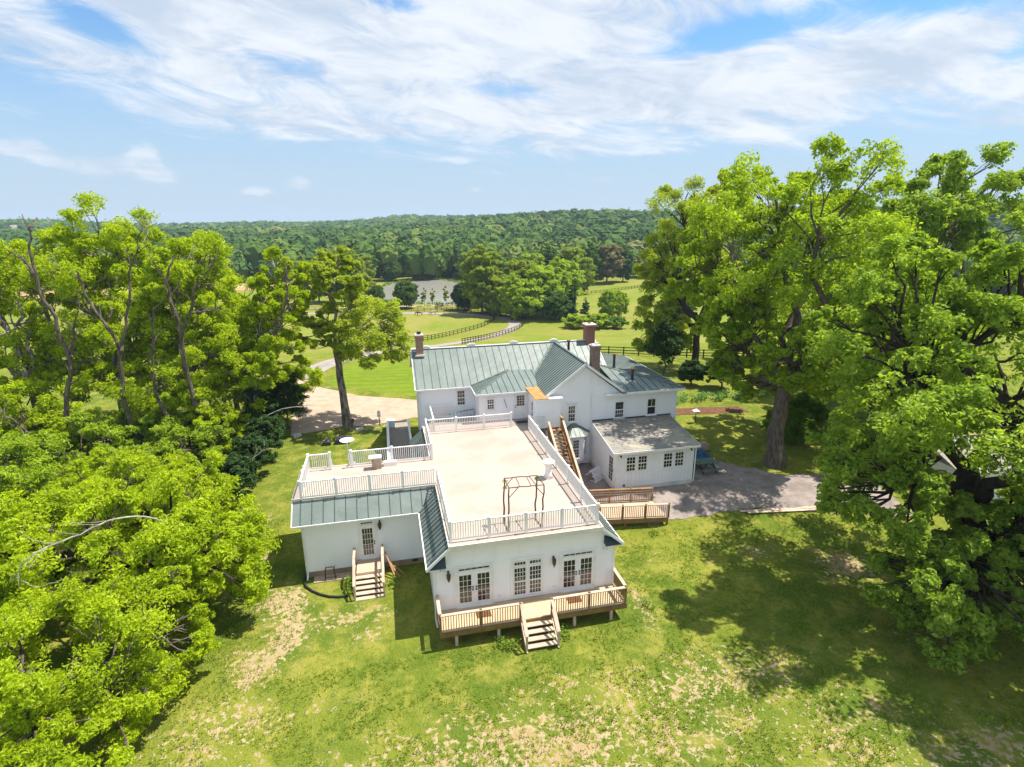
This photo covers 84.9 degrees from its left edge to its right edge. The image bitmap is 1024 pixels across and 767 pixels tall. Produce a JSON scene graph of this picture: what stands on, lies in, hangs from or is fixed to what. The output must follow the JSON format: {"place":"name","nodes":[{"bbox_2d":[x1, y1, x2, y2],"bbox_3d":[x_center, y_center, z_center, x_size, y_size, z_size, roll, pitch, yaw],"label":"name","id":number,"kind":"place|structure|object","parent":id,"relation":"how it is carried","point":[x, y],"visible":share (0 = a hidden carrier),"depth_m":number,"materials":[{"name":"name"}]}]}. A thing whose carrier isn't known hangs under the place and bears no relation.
{"place":"outdoors","nodes":[
{"label":"outdoors","id":0,"kind":"place"},
{"bbox_2d":[305,312,519,378],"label":"driveway","id":1,"kind":"structure","parent":0,"point":[325,365],"depth_m":145.02,"materials":[{"name":"gravel"}]},
{"bbox_2d":[383,280,458,303],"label":"pond","id":2,"kind":"structure","parent":0,"point":[437,286],"depth_m":267.36,"materials":[{"name":"grey liquid"}]},
{"bbox_2d":[0,269,1023,766],"bbox_3d":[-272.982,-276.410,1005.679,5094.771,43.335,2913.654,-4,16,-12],"label":"ground","id":3,"kind":"structure","parent":0,"point":[332,637],"depth_m":26.70,"materials":[{"name":"plant"}]},
{"bbox_2d":[0,431,72,518],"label":"understorey tree","id":4,"kind":"object","parent":3,"relation":"on","point":[13,477],"visible":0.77,"depth_m":37.25,"materials":[{"name":"green plant"}]},
{"bbox_2d":[0,488,85,607],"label":"walnut tree","id":5,"kind":"object","parent":3,"relation":"on","point":[12,521],"visible":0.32,"depth_m":27.41,"materials":[{"name":"green plant"}]},
{"bbox_2d":[0,393,94,467],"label":"understorey tree","id":6,"kind":"object","parent":3,"relation":"on","point":[48,414],"visible":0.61,"depth_m":42.30,"materials":[{"name":"green plant"}]},
{"bbox_2d":[0,215,111,469],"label":"walnut tree","id":7,"kind":"object","parent":3,"relation":"on","point":[27,369],"visible":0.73,"depth_m":44.56,"materials":[{"name":"green plant"}]},
{"bbox_2d":[3,406,141,471],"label":"understorey tree","id":8,"kind":"object","parent":3,"relation":"on","point":[113,438],"visible":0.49,"depth_m":41.62,"materials":[{"name":"green plant"}]},
{"bbox_2d":[20,190,199,445],"bbox_3d":[-33.233,-4.767,47.279,13.197,21.907,13.481,-4,16,-12],"label":"walnut tree","id":9,"kind":"object","parent":3,"relation":"on","point":[100,272],"visible":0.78,"depth_m":45.32,"materials":[{"name":"green plant"}]},
{"bbox_2d":[0,571,221,766],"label":"tree","id":10,"kind":"object","parent":3,"relation":"on","point":[32,705],"visible":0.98,"depth_m":21.81,"materials":[{"name":"green plant"}]},
{"bbox_2d":[42,267,217,416],"bbox_3d":[-36.165,-3.615,54.784,16.245,15.674,9.339,-4,16,-12],"label":"understorey tree","id":11,"kind":"object","parent":3,"relation":"on","point":[114,318],"visible":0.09,"depth_m":53.53,"materials":[{"name":"green plant"}]},
{"bbox_2d":[0,469,281,648],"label":"walnut tree","id":12,"kind":"object","parent":3,"relation":"on","point":[191,530],"visible":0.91,"depth_m":27.07,"materials":[{"name":"green plant"}]},
{"bbox_2d":[92,389,192,453],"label":"understorey tree","id":13,"kind":"object","parent":3,"relation":"on","point":[150,420],"visible":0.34,"depth_m":44.57,"materials":[{"name":"green plant"}]},
{"bbox_2d":[25,440,274,542],"bbox_3d":[-25.157,6.596,38.972,10.106,5.910,13.544,10,19,33],"label":"understorey tree","id":14,"kind":"object","parent":3,"relation":"on","point":[145,465],"visible":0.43,"depth_m":36.24,"materials":[{"name":"green plant"}]},
{"bbox_2d":[125,414,234,474],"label":"understorey tree","id":15,"kind":"object","parent":3,"relation":"on","point":[168,442],"visible":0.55,"depth_m":43.05,"materials":[{"name":"green plant"}]},
{"bbox_2d":[139,450,240,527],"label":"understorey tree","id":16,"kind":"object","parent":3,"relation":"on","point":[208,471],"visible":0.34,"depth_m":34.67,"materials":[{"name":"green plant"}]},
{"bbox_2d":[116,229,266,430],"bbox_3d":[-26.931,-3.414,47.889,10.907,18.876,12.834,-4,16,-12],"label":"walnut tree","id":17,"kind":"object","parent":3,"relation":"on","point":[200,384],"visible":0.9,"depth_m":45.38,"materials":[{"name":"green plant"}]},
{"bbox_2d":[183,389,251,461],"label":"understorey tree","id":18,"kind":"object","parent":3,"relation":"on","point":[192,412],"visible":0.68,"depth_m":44.99,"materials":[{"name":"green plant"}]},
{"bbox_2d":[213,454,258,499],"bbox_3d":[-19.570,6.911,39.511,3.171,3.871,3.019,-9,18,-27],"label":"evergreen bush","id":19,"kind":"object","parent":3,"relation":"on","point":[244,470],"visible":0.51,"depth_m":38.95,"materials":[{"name":"green plant"}]},
{"bbox_2d":[225,430,277,472],"bbox_3d":[-19.877,5.744,42.590,3.348,4.095,3.642,2,16,9],"label":"evergreen bush","id":20,"kind":"object","parent":3,"relation":"on","point":[250,443],"visible":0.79,"depth_m":42.06,"materials":[{"name":"green plant"}]},
{"bbox_2d":[239,387,286,432],"bbox_3d":[-22.028,3.069,48.946,4.192,5.727,4.017,-4,16,-12],"label":"evergreen bush","id":21,"kind":"object","parent":3,"relation":"on","point":[272,404],"visible":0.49,"depth_m":48.42,"materials":[{"name":"green plant"}]},
{"bbox_2d":[211,246,317,434],"bbox_3d":[-21.774,-2.756,48.065,10.373,17.563,7.851,-4,16,-12],"label":"walnut tree","id":22,"kind":"object","parent":3,"relation":"on","point":[259,358],"visible":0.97,"depth_m":47.14,"materials":[{"name":"green plant"}]},
{"bbox_2d":[242,414,286,453],"bbox_3d":[-20.286,4.660,45.980,3.332,4.294,3.291,-4,16,-12],"label":"evergreen bush","id":23,"kind":"object","parent":3,"relation":"on","point":[275,434],"visible":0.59,"depth_m":45.44,"materials":[{"name":"green plant"}]},
{"bbox_2d":[204,276,325,419],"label":"walnut tree","id":24,"kind":"object","parent":3,"relation":"on","point":[315,375],"visible":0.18,"depth_m":54.73,"materials":[{"name":"green plant"}]},
{"bbox_2d":[264,372,309,428],"bbox_3d":[-21.331,1.818,52.723,4.257,6.048,3.740,-4,16,-12],"label":"evergreen bush","id":25,"kind":"object","parent":3,"relation":"on","point":[287,390],"visible":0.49,"depth_m":52.06,"materials":[{"name":"green plant"}]},
{"bbox_2d":[302,259,331,302],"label":"tree","id":26,"kind":"object","parent":3,"relation":"on","point":[307,287],"visible":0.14,"depth_m":220.22,"materials":[{"name":"green plant"}]},
{"bbox_2d":[314,571,351,583],"bbox_3d":[-10.401,11.417,32.787,2.250,0.210,0.650,-4,16,-12],"label":"masonry ledge","id":27,"kind":"object","parent":3,"relation":"on","point":[321,578],"visible":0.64,"depth_m":32.69,"materials":[{"name":"concrete"}]},
{"bbox_2d":[293,245,414,428],"bbox_3d":[-14.460,-3.988,52.269,10.377,17.454,9.231,-11,19,-33],"label":"shade tree","id":28,"kind":"object","parent":3,"relation":"on","point":[354,334],"visible":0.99,"depth_m":50.38,"materials":[{"name":"green plant"}]},
{"bbox_2d":[291,380,417,435],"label":"forecourt","id":29,"kind":"structure","parent":3,"relation":"on","point":[324,412],"depth_m":58.37,"materials":[{"name":"gravel"}]},
{"bbox_2d":[345,249,365,273],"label":"tree","id":30,"kind":"object","parent":3,"relation":"on","point":[358,270],"visible":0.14,"depth_m":237.80,"materials":[{"name":"green plant"}]},
{"bbox_2d":[357,255,376,278],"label":"tree","id":31,"kind":"object","parent":3,"relation":"on","point":[372,271],"visible":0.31,"depth_m":269.74,"materials":[{"name":"green plant"}]},
{"bbox_2d":[352,544,385,600],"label":"side steps","id":32,"kind":"structure","parent":3,"relation":"on","point":[366,568],"depth_m":31.68,"materials":[{"name":"wood"}]},
{"bbox_2d":[368,285,384,298],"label":"tree","id":33,"kind":"object","parent":3,"relation":"on","point":[378,290],"visible":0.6,"depth_m":211.40,"materials":[{"name":"green plant"}]},
{"bbox_2d":[378,262,403,280],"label":"tree","id":34,"kind":"object","parent":3,"relation":"on","point":[395,271],"visible":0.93,"depth_m":301.78,"materials":[{"name":"green plant"}]},
{"bbox_2d":[386,418,411,459],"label":"grey boardwalk","id":35,"kind":"structure","parent":3,"relation":"on","point":[398,433],"depth_m":50.55,"materials":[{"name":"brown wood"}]},
{"bbox_2d":[392,279,419,306],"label":"tree","id":36,"kind":"object","parent":3,"relation":"on","point":[406,292],"visible":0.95,"depth_m":203.93,"materials":[{"name":"green plant"}]},
{"bbox_2d":[380,277,460,304],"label":"shore growth","id":37,"kind":"object","parent":3,"relation":"on","point":[416,302],"visible":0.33,"depth_m":293.72,"materials":[{"name":"green plant"}]},
{"bbox_2d":[391,308,494,340],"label":"board fence","id":38,"kind":"object","parent":3,"relation":"on","point":[431,338],"visible":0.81,"depth_m":165.46,"materials":[{"name":"wood"}]},
{"bbox_2d":[291,412,624,627],"bbox_3d":[-4.466,7.586,35.923,17.407,6.550,17.463,-4,16,-12],"label":"terrace annex","id":39,"kind":"object","parent":3,"relation":"on","point":[434,503],"visible":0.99,"depth_m":32.24,"materials":[{"name":"white paint"}]},
{"bbox_2d":[359,525,376,558],"bbox_3d":[-8.470,9.341,32.930,0.860,2.150,0.088,-4,16,-12],"label":"door","id":40,"kind":"structure","parent":39,"relation":"in","point":[367,533],"depth_m":32.93,"materials":[{"name":"white paint"}]},
{"bbox_2d":[369,454,381,468],"bbox_3d":[-8.782,5.067,35.995,0.800,0.820,0.560,-4,16,-12],"label":"block pedestal","id":41,"kind":"object","parent":39,"relation":"on","point":[376,461],"visible":1,"depth_m":35.86,"materials":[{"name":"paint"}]},
{"bbox_2d":[456,572,474,607],"bbox_3d":[-2.358,10.479,28.434,0.895,1.990,0.088,-4,16,-12],"label":"door","id":42,"kind":"structure","parent":39,"relation":"in","point":[464,581],"depth_m":28.43,"materials":[{"name":"white paint"}]},
{"bbox_2d":[427,404,527,430],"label":"railing","id":43,"kind":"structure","parent":39,"relation":"on","point":[514,422],"depth_m":45.55,"materials":[{"name":"white wood"}]},
{"bbox_2d":[475,569,492,604],"bbox_3d":[-1.447,10.414,28.632,0.895,1.990,0.088,-4,16,-12],"label":"door","id":44,"kind":"structure","parent":39,"relation":"in","point":[483,578],"depth_m":28.64,"materials":[{"name":"white paint"}]},
{"bbox_2d":[513,566,526,596],"bbox_3d":[0.419,10.268,29.048,0.740,1.708,0.065,-4,16,-12],"label":"window","id":45,"kind":"structure","parent":39,"relation":"in","point":[519,573],"depth_m":29.06,"materials":[{"name":"white paint"}]},
{"bbox_2d":[502,475,544,531],"bbox_3d":[0.562,6.124,28.863,2.065,2.593,1.181,-4,16,-12],"label":"wedding arbor","id":46,"kind":"object","parent":39,"relation":"on","point":[508,488],"visible":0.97,"depth_m":28.69,"materials":[{"name":"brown wood"}]},
{"bbox_2d":[528,564,541,593],"bbox_3d":[1.219,10.212,29.222,0.740,1.708,0.065,-4,16,-12],"label":"window","id":47,"kind":"structure","parent":39,"relation":"in","point":[534,571],"depth_m":29.23,"materials":[{"name":"white paint"}]},
{"bbox_2d":[542,459,554,479],"bbox_3d":[2.240,5.283,34.440,0.780,1.090,0.780,-4,16,-12],"label":"cocktail table","id":48,"kind":"object","parent":39,"relation":"on","point":[548,463],"visible":1,"depth_m":34.30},
{"bbox_2d":[561,557,577,590],"bbox_3d":[3.033,10.098,29.606,0.895,1.990,0.088,-4,16,-12],"label":"door","id":49,"kind":"structure","parent":39,"relation":"in","point":[568,565],"depth_m":29.60,"materials":[{"name":"white paint"}]},
{"bbox_2d":[578,555,593,588],"bbox_3d":[3.944,10.034,29.804,0.895,1.990,0.088,-4,16,-12],"label":"door","id":50,"kind":"structure","parent":39,"relation":"in","point":[585,564],"depth_m":29.81,"materials":[{"name":"white paint"}]},
{"bbox_2d":[450,282,471,308],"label":"tree","id":51,"kind":"object","parent":3,"relation":"on","point":[459,298],"visible":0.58,"depth_m":198.46,"materials":[{"name":"green plant"}]},
{"bbox_2d":[454,252,472,276],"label":"tree","id":52,"kind":"object","parent":3,"relation":"on","point":[463,257],"visible":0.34,"depth_m":305.63,"materials":[{"name":"green plant"}]},
{"bbox_2d":[459,244,502,313],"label":"tree","id":53,"kind":"object","parent":3,"relation":"on","point":[481,270],"visible":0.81,"depth_m":186.35,"materials":[{"name":"green plant"}]},
{"bbox_2d":[462,309,524,343],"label":"board fence","id":54,"kind":"object","parent":3,"relation":"on","point":[521,325],"visible":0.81,"depth_m":151.93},
{"bbox_2d":[481,274,507,315],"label":"tree","id":55,"kind":"object","parent":3,"relation":"on","point":[492,294],"visible":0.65,"depth_m":184.32,"materials":[{"name":"green plant"}]},
{"bbox_2d":[497,273,525,319],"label":"tree","id":56,"kind":"object","parent":3,"relation":"on","point":[505,295],"visible":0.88,"depth_m":175.82,"materials":[{"name":"green plant"}]},
{"bbox_2d":[0,204,1023,296],"bbox_3d":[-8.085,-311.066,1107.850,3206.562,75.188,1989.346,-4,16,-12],"label":"woodland","id":57,"kind":"object","parent":3,"relation":"on","point":[415,243],"visible":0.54,"depth_m":419.40,"materials":[{"name":"plant"}]},
{"bbox_2d":[502,259,541,281],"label":"tree","id":58,"kind":"object","parent":3,"relation":"on","point":[523,265],"visible":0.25,"depth_m":195.10,"materials":[{"name":"green plant"}]},
{"bbox_2d":[497,278,550,318],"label":"tree","id":59,"kind":"object","parent":3,"relation":"on","point":[532,301],"visible":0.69,"depth_m":176.81,"materials":[{"name":"green plant"}]},
{"bbox_2d":[435,567,626,653],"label":"front deck","id":60,"kind":"structure","parent":3,"relation":"on","point":[525,613],"depth_m":28.02,"materials":[{"name":"wood"}]},
{"bbox_2d":[522,253,545,269],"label":"tree","id":61,"kind":"object","parent":3,"relation":"on","point":[534,257],"visible":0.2,"depth_m":256.23,"materials":[{"name":"green plant"}]},
{"bbox_2d":[524,265,565,315],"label":"tree","id":62,"kind":"object","parent":3,"relation":"on","point":[550,277],"visible":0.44,"depth_m":181.28,"materials":[{"name":"green plant"}]},
{"bbox_2d":[538,245,560,265],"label":"tree","id":63,"kind":"object","parent":3,"relation":"on","point":[549,252],"visible":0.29,"depth_m":262.60,"materials":[{"name":"green plant"}]},
{"bbox_2d":[410,322,700,491],"bbox_3d":[2.779,1.236,46.417,21.195,10.650,17.802,-4,16,-12],"label":"farmhouse","id":64,"kind":"object","parent":3,"relation":"on","point":[625,428],"visible":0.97,"depth_m":44.63,"materials":[{"name":"white paint"}]},
{"bbox_2d":[456,389,466,406],"bbox_3d":[-4.181,1.178,45.984,0.920,1.490,0.100,-4,16,-12],"label":"window","id":65,"kind":"structure","parent":64,"relation":"in","point":[460,393],"depth_m":46.01,"materials":[{"name":"white paint"}]},
{"bbox_2d":[515,394,525,418],"bbox_3d":[0.689,1.814,44.788,0.960,2.030,0.088,-4,16,-12],"label":"door","id":66,"kind":"structure","parent":64,"relation":"in","point":[520,399],"depth_m":44.80,"materials":[{"name":"white paint"}]},
{"bbox_2d":[566,404,576,423],"bbox_3d":[4.679,2.365,43.787,0.920,1.558,0.100,-4,16,-12],"label":"window","id":67,"kind":"structure","parent":64,"relation":"in","point":[571,409],"depth_m":43.80,"materials":[{"name":"white paint"}]},
{"bbox_2d":[613,400,624,419],"bbox_3d":[8.574,2.098,44.636,0.990,1.534,0.100,-4,16,-12],"label":"window","id":68,"kind":"structure","parent":64,"relation":"in","point":[619,406],"depth_m":44.66,"materials":[{"name":"white paint"}]},
{"bbox_2d":[625,455,636,471],"bbox_3d":[8.510,5.760,40.030,0.810,1.210,0.065,-4,16,-12],"label":"window","id":69,"kind":"structure","parent":64,"relation":"in","point":[630,466],"depth_m":40.03,"materials":[{"name":"white paint"}]},
{"bbox_2d":[637,454,647,470],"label":"window","id":70,"kind":"structure","parent":64,"relation":"in","point":[642,460],"depth_m":40.23,"materials":[{"name":"white paint"}]},
{"bbox_2d":[645,397,656,415],"bbox_3d":[11.279,1.868,45.213,0.980,1.534,0.100,-4,16,-12],"label":"window","id":71,"kind":"structure","parent":64,"relation":"in","point":[651,403],"depth_m":45.24,"materials":[{"name":"white paint"}]},
{"bbox_2d":[662,452,673,467],"bbox_3d":[11.337,5.560,40.645,0.810,1.210,0.065,-4,16,-12],"label":"window","id":72,"kind":"structure","parent":64,"relation":"in","point":[667,456],"depth_m":40.65,"materials":[{"name":"white paint"}]},
{"bbox_2d":[674,450,684,466],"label":"window","id":73,"kind":"structure","parent":64,"relation":"in","point":[679,456],"depth_m":40.84,"materials":[{"name":"white paint"}]},
{"bbox_2d":[539,290,572,320],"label":"tree","id":74,"kind":"object","parent":3,"relation":"on","point":[557,305],"visible":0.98,"depth_m":175.68,"materials":[{"name":"green plant"}]},
{"bbox_2d":[549,257,572,293],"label":"tree","id":75,"kind":"object","parent":3,"relation":"on","point":[560,269],"visible":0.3,"depth_m":192.87,"materials":[{"name":"green plant"}]},
{"bbox_2d":[549,259,585,297],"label":"tree","id":76,"kind":"object","parent":3,"relation":"on","point":[577,279],"visible":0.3,"depth_m":210.81,"materials":[{"name":"green plant"}]},
{"bbox_2d":[557,247,586,262],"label":"tree","id":77,"kind":"object","parent":3,"relation":"on","point":[567,253],"visible":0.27,"depth_m":268.00,"materials":[{"name":"green plant"}]},
{"bbox_2d":[561,313,587,327],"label":"pasture bush","id":78,"kind":"object","parent":3,"relation":"on","point":[575,320],"visible":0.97,"depth_m":163.24,"materials":[{"name":"green plant"}]},
{"bbox_2d":[574,257,596,291],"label":"tree","id":79,"kind":"object","parent":3,"relation":"on","point":[584,263],"visible":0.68,"depth_m":239.27,"materials":[{"name":"green plant"}]},
{"bbox_2d":[580,242,603,280],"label":"tree","id":80,"kind":"object","parent":3,"relation":"on","point":[594,255],"visible":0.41,"depth_m":274.24,"materials":[{"name":"green plant"}]},
{"bbox_2d":[582,313,609,327],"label":"pasture bush","id":81,"kind":"object","parent":3,"relation":"on","point":[599,319],"visible":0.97,"depth_m":162.48,"materials":[{"name":"green plant"}]},
{"bbox_2d":[597,289,617,317],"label":"tree","id":82,"kind":"object","parent":3,"relation":"on","point":[606,301],"visible":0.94,"depth_m":174.96,"materials":[{"name":"green plant"}]},
{"bbox_2d":[597,243,625,282],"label":"tree","id":83,"kind":"object","parent":3,"relation":"on","point":[612,262],"visible":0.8,"depth_m":278.99,"materials":[{"name":"brown plant"}]},
{"bbox_2d":[610,290,624,316],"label":"tree","id":84,"kind":"object","parent":3,"relation":"on","point":[619,305],"visible":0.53,"depth_m":177.91,"materials":[{"name":"green plant"}]},
{"bbox_2d":[608,316,629,328],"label":"pasture bush","id":85,"kind":"object","parent":3,"relation":"on","point":[616,322],"visible":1,"depth_m":162.28,"materials":[{"name":"green plant"}]},
{"bbox_2d":[615,245,634,281],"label":"tree","id":86,"kind":"object","parent":3,"relation":"on","point":[628,264],"visible":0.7,"depth_m":288.23,"materials":[{"name":"green plant"}]},
{"bbox_2d":[587,487,669,527],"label":"timber walkway","id":87,"kind":"structure","parent":3,"relation":"on","point":[631,511],"depth_m":37.48,"materials":[{"name":"wood"}]},
{"bbox_2d":[642,317,686,375],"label":"tree","id":88,"kind":"object","parent":3,"relation":"on","point":[670,347],"visible":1,"depth_m":67.88,"materials":[{"name":"green plant"}]},
{"bbox_2d":[630,168,752,364],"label":"weeping tree","id":89,"kind":"object","parent":3,"relation":"on","point":[655,267],"visible":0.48,"depth_m":71.15,"materials":[{"name":"green plant"}]},
{"bbox_2d":[677,359,707,385],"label":"garden bush","id":90,"kind":"object","parent":3,"relation":"on","point":[690,370],"visible":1,"depth_m":65.25,"materials":[{"name":"green plant"}]},
{"bbox_2d":[601,346,797,357],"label":"board fence","id":91,"kind":"object","parent":3,"relation":"on","point":[654,354],"visible":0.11,"depth_m":87.49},
{"bbox_2d":[676,406,748,414],"bbox_3d":[17.759,2.836,57.432,12.795,0.001,2.349,-2,16,-5],"label":"mulch bed","id":92,"kind":"object","parent":3,"relation":"on","point":[714,410],"visible":0.56,"depth_m":57.57,"materials":[{"name":"soil"}]},
{"bbox_2d":[677,388,773,402],"bbox_3d":[23.421,1.270,61.466,14.202,1.160,2.640,-4,16,-12],"label":"hosta bed","id":93,"kind":"object","parent":3,"relation":"on","point":[705,395],"visible":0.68,"depth_m":61.03,"materials":[{"name":"green plant"}]},
{"bbox_2d":[570,461,912,525],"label":"gravel yard","id":94,"kind":"structure","parent":3,"relation":"on","point":[730,487],"depth_m":40.31,"materials":[{"name":"gravel"}]},
{"bbox_2d":[545,415,583,484],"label":"timber staircase","id":95,"kind":"structure","parent":94,"relation":"on","point":[568,448],"depth_m":41.69,"materials":[{"name":"wood"}]},
{"bbox_2d":[693,457,721,474],"bbox_3d":[15.100,6.444,43.746,1.800,0.780,1.960,-4,16,-12],"label":"picnic table","id":96,"kind":"object","parent":94,"relation":"on","point":[705,461],"visible":0.89,"depth_m":43.49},
{"bbox_2d":[747,508,816,513],"bbox_3d":[18.465,8.696,38.201,4.866,0.080,0.240,-1,16,-3],"label":"timber plank","id":97,"kind":"object","parent":94,"relation":"on","point":[786,510],"visible":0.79,"depth_m":38.17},
{"bbox_2d":[738,266,807,329],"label":"understorey tree","id":98,"kind":"object","parent":3,"relation":"on","point":[775,315],"visible":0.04,"depth_m":76.12,"materials":[{"name":"green plant"}]},
{"bbox_2d":[758,406,818,442],"bbox_3d":[24.261,3.854,49.192,4.831,3.434,4.035,7,18,25],"label":"garden bush","id":99,"kind":"object","parent":3,"relation":"on","point":[797,425],"visible":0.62,"depth_m":48.13,"materials":[{"name":"green plant"}]},
{"bbox_2d":[660,132,922,469],"bbox_3d":[22.389,-6.149,45.159,18.925,25.023,20.117,-4,16,-12],"label":"maple tree","id":100,"kind":"object","parent":3,"relation":"on","point":[819,222],"visible":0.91,"depth_m":41.62,"materials":[{"name":"green plant"}]},
{"bbox_2d":[789,391,833,427],"bbox_3d":[27.229,2.550,52.508,5.077,4.017,5.279,-4,16,-12],"label":"garden bush","id":101,"kind":"object","parent":3,"relation":"on","point":[815,409],"visible":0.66,"depth_m":51.17,"materials":[{"name":"green plant"}]},
{"bbox_2d":[777,267,879,400],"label":"understorey tree","id":102,"kind":"object","parent":3,"relation":"on","point":[788,313],"visible":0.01,"depth_m":59.38,"materials":[{"name":"green plant"}]},
{"bbox_2d":[795,252,980,437],"bbox_3d":[31.302,-2.434,46.355,16.534,16.934,12.518,-4,16,-12],"label":"maple tree","id":103,"kind":"object","parent":3,"relation":"on","point":[827,394],"visible":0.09,"depth_m":44.24,"materials":[{"name":"green plant"}]},
{"bbox_2d":[802,230,1023,674],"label":"maple tree","id":104,"kind":"object","parent":3,"relation":"on","point":[971,561],"visible":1,"depth_m":26.53,"materials":[{"name":"green plant"}]},
{"bbox_2d":[833,140,1023,313],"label":"maple tree","id":105,"kind":"object","parent":3,"relation":"on","point":[948,206],"visible":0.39,"depth_m":51.66,"materials":[{"name":"green plant"}]},
{"bbox_2d":[928,433,1019,498],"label":"white shed","id":106,"kind":"structure","parent":3,"relation":"on","point":[945,463],"depth_m":39.97,"materials":[{"name":"wood"}]},
{"bbox_2d":[0,0,1023,223],"label":"sky","id":107,"kind":"structure","parent":0,"point":[191,111],"materials":[{"name":"blue"}]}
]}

